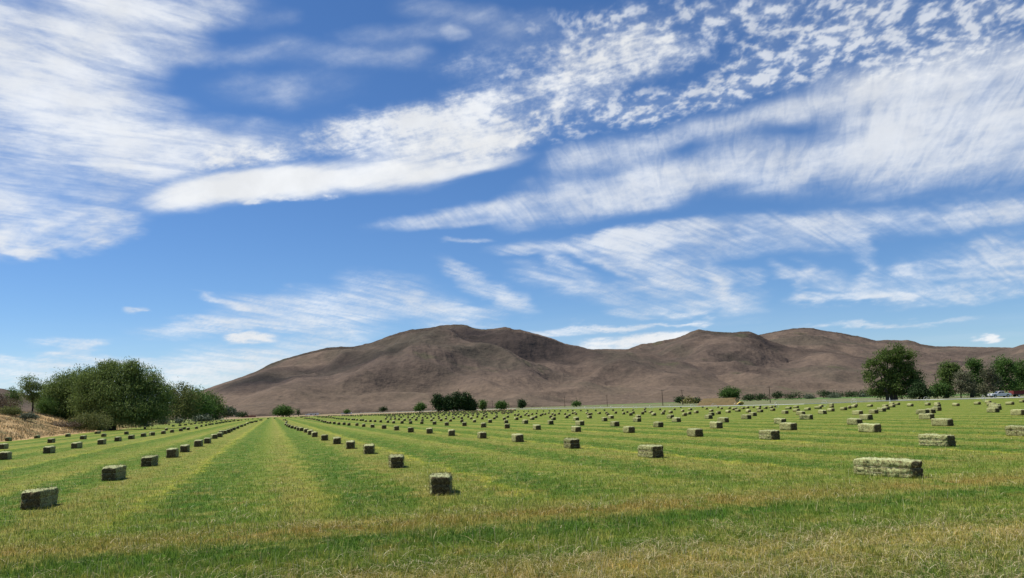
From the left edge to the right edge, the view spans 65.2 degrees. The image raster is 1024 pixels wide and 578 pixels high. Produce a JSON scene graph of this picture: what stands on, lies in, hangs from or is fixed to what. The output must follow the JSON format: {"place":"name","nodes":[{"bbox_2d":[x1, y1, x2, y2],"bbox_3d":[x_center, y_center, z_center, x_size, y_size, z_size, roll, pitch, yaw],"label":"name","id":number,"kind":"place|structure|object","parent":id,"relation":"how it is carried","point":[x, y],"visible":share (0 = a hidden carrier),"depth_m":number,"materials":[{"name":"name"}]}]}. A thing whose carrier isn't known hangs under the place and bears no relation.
{"place":"outdoors","nodes":[
{"label":"outdoors","id":0,"kind":"place"},
{"bbox_2d":[0,388,45,412],"bbox_3d":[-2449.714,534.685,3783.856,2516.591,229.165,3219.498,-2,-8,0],"label":"hill","id":1,"kind":"structure","parent":0,"point":[25,406],"depth_m":3189.64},
{"bbox_2d":[0,409,196,441],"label":"bank","id":2,"kind":"structure","parent":0,"point":[11,423],"depth_m":129.94,"materials":[{"name":"plant"}]},
{"bbox_2d":[0,392,21,409],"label":"bush","id":3,"kind":"object","parent":2,"relation":"on","point":[4,401],"visible":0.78,"depth_m":157.33,"materials":[{"name":"green plant"}]},
{"bbox_2d":[0,403,22,414],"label":"bush","id":4,"kind":"object","parent":2,"relation":"on","point":[12,410],"visible":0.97,"depth_m":138.47,"materials":[{"name":"green plant"}]},
{"bbox_2d":[4,386,25,405],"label":"bush","id":5,"kind":"object","parent":2,"relation":"on","point":[15,393],"visible":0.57,"depth_m":170.71,"materials":[{"name":"green plant"}]},
{"bbox_2d":[17,411,41,419],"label":"bush","id":6,"kind":"object","parent":2,"relation":"on","point":[29,415],"visible":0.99,"depth_m":136.34,"materials":[{"name":"green plant"}]},
{"bbox_2d":[14,375,48,412],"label":"ash tree","id":7,"kind":"object","parent":2,"relation":"on","point":[29,388],"visible":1,"depth_m":160.85,"materials":[{"name":"green plant"}]},
{"bbox_2d":[34,394,62,414],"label":"bush","id":8,"kind":"object","parent":2,"relation":"on","point":[43,405],"visible":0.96,"depth_m":164.25,"materials":[{"name":"green plant"}]},
{"bbox_2d":[34,364,92,417],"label":"willow tree","id":9,"kind":"object","parent":2,"relation":"on","point":[55,389],"visible":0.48,"depth_m":167.88,"materials":[{"name":"green plant"}]},
{"bbox_2d":[50,419,80,426],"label":"bush","id":10,"kind":"object","parent":2,"relation":"on","point":[72,423],"visible":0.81,"depth_m":144.06,"materials":[{"name":"plant"}]},
{"bbox_2d":[61,409,116,430],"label":"bush","id":11,"kind":"object","parent":2,"relation":"on","point":[98,424],"visible":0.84,"depth_m":148.18,"materials":[{"name":"green plant"}]},
{"bbox_2d":[219,404,237,417],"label":"bush","id":12,"kind":"object","parent":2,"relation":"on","point":[231,412],"visible":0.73,"depth_m":493.96,"materials":[{"name":"green plant"}]},
{"bbox_2d":[224,409,512,418],"bbox_3d":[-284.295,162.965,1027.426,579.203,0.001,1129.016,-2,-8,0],"label":"dry verge","id":13,"kind":"structure","parent":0,"point":[334,414],"depth_m":804.03,"materials":[{"name":"plant"}]},
{"bbox_2d":[235,410,248,417],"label":"bush","id":14,"kind":"object","parent":13,"relation":"on","point":[241,414],"visible":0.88,"depth_m":632.84,"materials":[{"name":"green plant"}]},
{"bbox_2d":[269,403,296,416],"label":"round tree","id":15,"kind":"object","parent":13,"relation":"on","point":[284,411],"visible":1,"depth_m":690.81,"materials":[{"name":"green plant"}]},
{"bbox_2d":[467,397,478,410],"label":"grove tree","id":16,"kind":"object","parent":13,"relation":"on","point":[473,406],"visible":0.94,"depth_m":611.10,"materials":[{"name":"green plant"}]},
{"bbox_2d":[477,399,487,409],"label":"round tree","id":17,"kind":"object","parent":13,"relation":"on","point":[483,404],"visible":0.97,"depth_m":631.12,"materials":[{"name":"green plant"}]},
{"bbox_2d":[169,324,757,418],"bbox_3d":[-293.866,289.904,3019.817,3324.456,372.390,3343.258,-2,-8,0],"label":"hill","id":18,"kind":"structure","parent":0,"point":[405,371],"depth_m":1961.46,"materials":[{"name":"brown soil"}]},
{"bbox_2d":[0,0,1023,392],"bbox_3d":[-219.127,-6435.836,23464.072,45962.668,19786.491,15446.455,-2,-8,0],"label":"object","id":19,"kind":"structure","parent":0,"point":[924,116],"depth_m":27255.73,"materials":[{"name":"white"}]},
{"bbox_2d":[0,398,1023,577],"bbox_3d":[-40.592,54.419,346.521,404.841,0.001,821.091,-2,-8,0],"label":"field","id":20,"kind":"structure","parent":0,"point":[270,429],"depth_m":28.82,"materials":[{"name":"green plant"}]},
{"bbox_2d":[0,443,8,448],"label":"hay bale","id":21,"kind":"object","parent":20,"relation":"on","point":[4,446],"visible":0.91,"depth_m":64.85},
{"bbox_2d":[0,451,12,459],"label":"hay bale","id":22,"kind":"object","parent":20,"relation":"on","point":[5,455],"visible":0.86,"depth_m":45.22},
{"bbox_2d":[18,486,59,509],"bbox_3d":[-11.399,4.988,19.299,0.704,0.573,1.394,-1,-8,-11],"label":"hay bale","id":23,"kind":"object","parent":20,"relation":"on","point":[37,498],"visible":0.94,"depth_m":18.80},
{"bbox_2d":[43,445,55,453],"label":"hay bale","id":24,"kind":"object","parent":20,"relation":"on","point":[49,449],"visible":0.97,"depth_m":52.31},
{"bbox_2d":[71,442,82,448],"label":"hay bale","id":25,"kind":"object","parent":20,"relation":"on","point":[75,445],"visible":0.95,"depth_m":60.17},
{"bbox_2d":[96,438,106,444],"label":"hay bale","id":26,"kind":"object","parent":20,"relation":"on","point":[101,441],"visible":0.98,"depth_m":67.83},
{"bbox_2d":[99,463,127,480],"bbox_3d":[-13.622,6.228,27.391,0.752,0.622,1.414,1,-8,-11],"label":"hay bale","id":27,"kind":"object","parent":20,"relation":"on","point":[112,472],"visible":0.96,"depth_m":26.87},
{"bbox_2d":[60,356,178,429],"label":"willow tree","id":28,"kind":"object","parent":20,"relation":"on","point":[117,389],"visible":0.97,"depth_m":161.82,"materials":[{"name":"green plant"}]},
{"bbox_2d":[140,454,158,466],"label":"hay bale","id":29,"kind":"object","parent":20,"relation":"on","point":[150,460],"visible":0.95,"depth_m":34.20},
{"bbox_2d":[165,447,179,457],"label":"hay bale","id":30,"kind":"object","parent":20,"relation":"on","point":[172,452],"visible":0.94,"depth_m":41.00},
{"bbox_2d":[180,444,190,451],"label":"hay bale","id":31,"kind":"object","parent":20,"relation":"on","point":[184,447],"visible":0.92,"depth_m":47.05},
{"bbox_2d":[194,439,203,446],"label":"hay bale","id":32,"kind":"object","parent":20,"relation":"on","point":[198,443],"visible":0.94,"depth_m":55.15},
{"bbox_2d":[190,413,213,421],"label":"bush","id":33,"kind":"object","parent":20,"relation":"on","point":[200,418],"visible":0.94,"depth_m":374.58,"materials":[{"name":"green plant"}]},
{"bbox_2d":[332,437,340,443],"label":"hay bale","id":34,"kind":"object","parent":20,"relation":"on","point":[336,440],"visible":0.89,"depth_m":51.40},
{"bbox_2d":[345,440,355,448],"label":"hay bale","id":35,"kind":"object","parent":20,"relation":"on","point":[349,444],"visible":0.94,"depth_m":44.12},
{"bbox_2d":[362,443,375,453],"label":"hay bale","id":36,"kind":"object","parent":20,"relation":"on","point":[369,449],"visible":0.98,"depth_m":38.11},
{"bbox_2d":[387,453,405,467],"bbox_3d":[-4.164,6.130,28.763,0.714,0.564,1.432,0,-8,-11],"label":"hay bale","id":37,"kind":"object","parent":20,"relation":"on","point":[396,461],"visible":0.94,"depth_m":28.20},
{"bbox_2d":[413,401,426,411],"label":"round tree","id":38,"kind":"object","parent":20,"relation":"on","point":[420,406],"visible":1,"depth_m":592.42,"materials":[{"name":"green plant"}]},
{"bbox_2d":[151,406,703,426],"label":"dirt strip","id":39,"kind":"object","parent":20,"relation":"on","point":[430,413],"visible":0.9,"depth_m":313.60,"materials":[{"name":"brown soil"}]},
{"bbox_2d":[428,393,443,411],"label":"grove tree","id":40,"kind":"object","parent":20,"relation":"on","point":[436,400],"visible":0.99,"depth_m":612.09,"materials":[{"name":"green plant"}]},
{"bbox_2d":[427,470,453,494],"bbox_3d":[-1.724,4.659,19.365,0.739,0.573,1.403,-1,-9,-5],"label":"hay bale","id":41,"kind":"object","parent":20,"relation":"on","point":[439,483],"visible":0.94,"depth_m":18.79},
{"bbox_2d":[440,393,453,410],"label":"grove tree","id":42,"kind":"object","parent":20,"relation":"on","point":[447,404],"visible":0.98,"depth_m":611.31,"materials":[{"name":"green plant"}]},
{"bbox_2d":[448,429,455,435],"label":"hay bale","id":43,"kind":"object","parent":20,"relation":"on","point":[451,432],"visible":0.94,"depth_m":59.53},
{"bbox_2d":[450,389,464,410],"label":"grove tree","id":44,"kind":"object","parent":20,"relation":"on","point":[456,398],"visible":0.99,"depth_m":612.13,"materials":[{"name":"green plant"}]},
{"bbox_2d":[459,391,473,410],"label":"grove tree","id":45,"kind":"object","parent":20,"relation":"on","point":[466,402],"visible":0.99,"depth_m":612.33,"materials":[{"name":"green plant"}]},
{"bbox_2d":[477,431,486,438],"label":"hay bale","id":46,"kind":"object","parent":20,"relation":"on","point":[482,435],"visible":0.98,"depth_m":52.45},
{"bbox_2d":[2,473,1001,577],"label":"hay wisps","id":47,"kind":"object","parent":20,"relation":"on","point":[538,536],"visible":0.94,"depth_m":11.80,"materials":[{"name":"plant"}]},
{"bbox_2d":[494,399,509,409],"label":"round tree","id":48,"kind":"object","parent":20,"relation":"on","point":[500,405],"visible":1,"depth_m":553.43,"materials":[{"name":"green plant"}]},
{"bbox_2d":[0,436,1023,577],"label":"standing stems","id":49,"kind":"object","parent":20,"relation":"on","point":[554,527],"visible":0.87,"depth_m":11.99,"materials":[{"name":"plant"}]},
{"bbox_2d":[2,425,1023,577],"bbox_3d":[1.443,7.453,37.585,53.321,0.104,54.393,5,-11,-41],"label":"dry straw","id":50,"kind":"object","parent":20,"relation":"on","point":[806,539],"visible":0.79,"depth_m":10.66,"materials":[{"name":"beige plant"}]},
{"bbox_2d":[511,433,524,441],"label":"hay bale","id":51,"kind":"object","parent":20,"relation":"on","point":[517,437],"visible":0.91,"depth_m":45.40},
{"bbox_2d":[533,424,541,429],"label":"hay bale","id":52,"kind":"object","parent":20,"relation":"on","point":[536,426],"visible":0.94,"depth_m":67.45},
{"bbox_2d":[563,436,579,448],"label":"hay bale","id":53,"kind":"object","parent":20,"relation":"on","point":[571,443],"visible":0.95,"depth_m":36.76},
{"bbox_2d":[571,426,580,431],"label":"hay bale","id":54,"kind":"object","parent":20,"relation":"on","point":[575,428],"visible":0.93,"depth_m":58.87},
{"bbox_2d":[610,421,619,426],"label":"hay bale","id":55,"kind":"object","parent":20,"relation":"on","point":[614,423],"visible":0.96,"depth_m":69.52},
{"bbox_2d":[623,426,634,432],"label":"hay bale","id":56,"kind":"object","parent":20,"relation":"on","point":[629,429],"visible":0.94,"depth_m":53.41},
{"bbox_2d":[637,443,664,457],"bbox_3d":[5.087,5.905,29.391,0.734,0.569,1.461,1,-10,-17],"label":"hay bale","id":57,"kind":"object","parent":20,"relation":"on","point":[653,450],"visible":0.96,"depth_m":28.94},
{"bbox_2d":[653,421,663,426],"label":"hay bale","id":58,"kind":"object","parent":20,"relation":"on","point":[658,424],"visible":0.92,"depth_m":63.35},
{"bbox_2d":[686,428,702,436],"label":"hay bale","id":59,"kind":"object","parent":20,"relation":"on","point":[694,432],"visible":0.96,"depth_m":44.53},
{"bbox_2d":[709,421,722,427],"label":"hay bale","id":60,"kind":"object","parent":20,"relation":"on","point":[717,424],"visible":0.89,"depth_m":56.37},
{"bbox_2d":[717,417,728,422],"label":"hay bale","id":61,"kind":"object","parent":20,"relation":"on","point":[723,419],"visible":0.88,"depth_m":70.50},
{"bbox_2d":[741,414,750,418],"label":"hay bale","id":62,"kind":"object","parent":20,"relation":"on","point":[745,416],"visible":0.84,"depth_m":79.45},
{"bbox_2d":[758,428,779,439],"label":"hay bale","id":63,"kind":"object","parent":20,"relation":"on","point":[771,434],"visible":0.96,"depth_m":38.70},
{"bbox_2d":[520,395,1023,409],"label":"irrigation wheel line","id":64,"kind":"object","parent":20,"relation":"on","point":[786,404],"visible":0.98,"depth_m":169.18,"materials":[{"name":"metal"}]},
{"bbox_2d":[773,418,785,423],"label":"hay bale","id":65,"kind":"object","parent":20,"relation":"on","point":[779,420],"visible":0.81,"depth_m":61.73},
{"bbox_2d":[779,422,797,429],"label":"hay bale","id":66,"kind":"object","parent":20,"relation":"on","point":[788,426],"visible":0.87,"depth_m":49.13},
{"bbox_2d":[799,414,812,419],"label":"hay bale","id":67,"kind":"object","parent":20,"relation":"on","point":[806,417],"visible":0.97,"depth_m":71.00},
{"bbox_2d":[847,418,862,424],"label":"hay bale","id":68,"kind":"object","parent":20,"relation":"on","point":[853,421],"visible":0.93,"depth_m":54.38},
{"bbox_2d":[852,410,863,414],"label":"hay bale","id":69,"kind":"object","parent":20,"relation":"on","point":[857,412],"visible":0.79,"depth_m":81.01},
{"bbox_2d":[859,414,872,419],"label":"hay bale","id":70,"kind":"object","parent":20,"relation":"on","point":[866,416],"visible":0.94,"depth_m":64.11},
{"bbox_2d":[857,422,881,432],"bbox_3d":[19.259,7.443,43.108,0.745,0.574,1.526,1,-9,-17],"label":"hay bale","id":71,"kind":"object","parent":20,"relation":"on","point":[868,427],"visible":0.97,"depth_m":42.76},
{"bbox_2d":[851,456,925,477],"bbox_3d":[9.271,4.351,19.793,0.699,0.578,1.975,3,-9,-29],"label":"hay bale","id":72,"kind":"object","parent":20,"relation":"on","point":[900,467],"visible":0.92,"depth_m":19.49},
{"bbox_2d":[915,409,929,413],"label":"hay bale","id":73,"kind":"object","parent":20,"relation":"on","point":[921,411],"visible":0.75,"depth_m":74.95},
{"bbox_2d":[918,413,934,418],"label":"hay bale","id":74,"kind":"object","parent":20,"relation":"on","point":[927,416],"visible":0.81,"depth_m":60.58},
{"bbox_2d":[918,432,955,446],"bbox_3d":[16.052,5.654,30.214,0.720,0.586,1.523,2,-10,-23],"label":"hay bale","id":75,"kind":"object","parent":20,"relation":"on","point":[931,439],"visible":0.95,"depth_m":29.96},
{"bbox_2d":[931,418,953,425],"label":"hay bale","id":76,"kind":"object","parent":20,"relation":"on","point":[942,421],"visible":0.88,"depth_m":47.66},
{"bbox_2d":[987,407,999,412],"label":"hay bale","id":77,"kind":"object","parent":20,"relation":"on","point":[992,410],"visible":1,"depth_m":73.04},
{"bbox_2d":[1005,424,1023,435],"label":"hay bale","id":78,"kind":"object","parent":20,"relation":"on","point":[1013,430],"visible":0.95,"depth_m":34.86},
{"bbox_2d":[1010,409,1023,414],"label":"hay bale","id":79,"kind":"object","parent":20,"relation":"on","point":[1017,412],"visible":0.93,"depth_m":62.79},
{"bbox_2d":[156,391,1023,421],"bbox_3d":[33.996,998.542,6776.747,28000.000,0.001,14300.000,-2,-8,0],"label":"ground","id":80,"kind":"structure","parent":0,"point":[794,401],"depth_m":392.06,"materials":[{"name":"beige soil"}]},
{"bbox_2d":[166,376,204,422],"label":"broadleaf tree","id":81,"kind":"object","parent":80,"relation":"on","point":[184,410],"visible":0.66,"depth_m":327.43,"materials":[{"name":"green plant"}]},
{"bbox_2d":[173,384,222,421],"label":"broadleaf tree","id":82,"kind":"object","parent":80,"relation":"on","point":[206,405],"visible":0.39,"depth_m":406.68,"materials":[{"name":"green plant"}]},
{"bbox_2d":[199,390,230,419],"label":"broadleaf tree","id":83,"kind":"object","parent":80,"relation":"on","point":[219,404],"visible":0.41,"depth_m":475.07,"materials":[{"name":"green plant"}]},
{"bbox_2d":[517,398,527,408],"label":"round tree","id":84,"kind":"object","parent":80,"relation":"on","point":[521,404],"visible":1,"depth_m":790.34,"materials":[{"name":"green plant"}]},
{"bbox_2d":[570,398,582,406],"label":"shrub","id":85,"kind":"object","parent":80,"relation":"on","point":[577,403],"visible":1,"depth_m":691.38,"materials":[{"name":"green plant"}]},
{"bbox_2d":[673,395,683,403],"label":"shrub","id":86,"kind":"object","parent":80,"relation":"on","point":[678,399],"visible":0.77,"depth_m":553.22,"materials":[{"name":"green plant"}]},
{"bbox_2d":[680,395,697,403],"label":"shrub","id":87,"kind":"object","parent":80,"relation":"on","point":[688,401],"visible":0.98,"depth_m":533.66,"materials":[{"name":"green plant"}]},
{"bbox_2d":[697,398,738,405],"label":"haystack","id":88,"kind":"object","parent":80,"relation":"on","point":[724,401],"visible":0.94,"depth_m":280.01,"materials":[{"name":"beige plant"}]},
{"bbox_2d":[716,386,741,399],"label":"round tree","id":89,"kind":"object","parent":80,"relation":"on","point":[729,392],"visible":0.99,"depth_m":601.80,"materials":[{"name":"green plant"}]},
{"bbox_2d":[742,392,755,400],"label":"shrub","id":90,"kind":"object","parent":80,"relation":"on","point":[748,397],"visible":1,"depth_m":630.83,"materials":[{"name":"green plant"}]},
{"bbox_2d":[752,392,769,400],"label":"shrub","id":91,"kind":"object","parent":80,"relation":"on","point":[760,396],"visible":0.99,"depth_m":631.08,"materials":[{"name":"green plant"}]},
{"bbox_2d":[769,390,785,399],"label":"shrub","id":92,"kind":"object","parent":80,"relation":"on","point":[777,395],"visible":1,"depth_m":710.92,"materials":[{"name":"green plant"}]},
{"bbox_2d":[857,341,928,399],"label":"cottonwood tree","id":93,"kind":"object","parent":80,"relation":"on","point":[893,375],"visible":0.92,"depth_m":229.01,"materials":[{"name":"green plant"}]},
{"bbox_2d":[905,378,937,399],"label":"bush","id":94,"kind":"object","parent":80,"relation":"on","point":[918,390],"visible":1,"depth_m":222.23,"materials":[{"name":"green plant"}]},
{"bbox_2d":[929,380,955,398],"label":"bush","id":95,"kind":"object","parent":80,"relation":"on","point":[941,388],"visible":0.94,"depth_m":246.92,"materials":[{"name":"green plant"}]},
{"bbox_2d":[933,359,965,397],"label":"grove tree","id":96,"kind":"object","parent":80,"relation":"on","point":[945,373],"visible":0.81,"depth_m":258.98,"materials":[{"name":"green plant"}]},
{"bbox_2d":[951,368,980,397],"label":"dry shrub","id":97,"kind":"object","parent":80,"relation":"on","point":[963,384],"visible":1,"depth_m":246.64,"materials":[{"name":"grey plant"}]},
{"bbox_2d":[964,357,988,396],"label":"grove tree","id":98,"kind":"object","parent":80,"relation":"on","point":[974,364],"visible":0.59,"depth_m":259.06,"materials":[{"name":"green plant"}]},
{"bbox_2d":[976,362,1005,396],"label":"dry shrub","id":99,"kind":"object","parent":80,"relation":"on","point":[984,389],"visible":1,"depth_m":249.52,"materials":[{"name":"grey plant"}]},
{"bbox_2d":[988,391,1011,397],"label":"pickup truck","id":100,"kind":"object","parent":80,"relation":"on","point":[998,393],"visible":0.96,"depth_m":218.55,"materials":[{"name":"white paint"}]},
{"bbox_2d":[990,354,1020,392],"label":"grove tree","id":101,"kind":"object","parent":80,"relation":"on","point":[1001,368],"visible":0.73,"depth_m":264.59,"materials":[{"name":"green plant"}]},
{"bbox_2d":[1008,358,1023,395],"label":"grove tree","id":102,"kind":"object","parent":80,"relation":"on","point":[1020,378],"visible":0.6,"depth_m":271.70,"materials":[{"name":"green plant"}]},
{"bbox_2d":[1009,390,1023,396],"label":"farm wagon","id":103,"kind":"object","parent":80,"relation":"on","point":[1015,393],"visible":0.98,"depth_m":218.80,"materials":[{"name":"metal"}]},
{"bbox_2d":[582,394,969,405],"bbox_3d":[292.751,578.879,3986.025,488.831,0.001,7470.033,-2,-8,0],"label":"pasture","id":104,"kind":"structure","parent":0,"point":[784,399],"depth_m":789.93,"materials":[{"name":"green plant"}]},
{"bbox_2d":[784,389,803,399],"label":"shrub","id":105,"kind":"object","parent":104,"relation":"on","point":[792,396],"visible":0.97,"depth_m":712.53,"materials":[{"name":"green plant"}]},
{"bbox_2d":[802,394,815,398],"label":"shrub","id":106,"kind":"object","parent":104,"relation":"on","point":[808,396],"visible":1,"depth_m":711.04,"materials":[{"name":"green plant"}]},
{"bbox_2d":[816,388,831,397],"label":"shrub","id":107,"kind":"object","parent":104,"relation":"on","point":[823,393],"visible":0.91,"depth_m":751.16,"materials":[{"name":"green plant"}]},
{"bbox_2d":[826,393,841,397],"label":"shrub","id":108,"kind":"object","parent":104,"relation":"on","point":[833,396],"visible":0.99,"depth_m":712.14,"materials":[{"name":"green plant"}]},
{"bbox_2d":[843,389,856,396],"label":"shrub","id":109,"kind":"object","parent":104,"relation":"on","point":[850,394],"visible":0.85,"depth_m":750.14,"materials":[{"name":"green plant"}]},
{"bbox_2d":[629,329,1023,398],"bbox_3d":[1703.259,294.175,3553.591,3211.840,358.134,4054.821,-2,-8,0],"label":"hill","id":110,"kind":"structure","parent":0,"point":[748,362],"depth_m":2731.18,"materials":[{"name":"brown soil"}]},
{"bbox_2d":[760,328,1009,367],"bbox_3d":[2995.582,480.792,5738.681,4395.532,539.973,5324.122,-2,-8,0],"label":"hill","id":111,"kind":"structure","parent":0,"point":[829,341],"depth_m":5080.99,"materials":[{"name":"brown soil"}]},
{"bbox_2d":[960,344,1023,378],"bbox_3d":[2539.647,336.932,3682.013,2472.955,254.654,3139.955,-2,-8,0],"label":"hill","id":112,"kind":"structure","parent":0,"point":[1017,352],"depth_m":3420.68,"materials":[{"name":"brown soil"}]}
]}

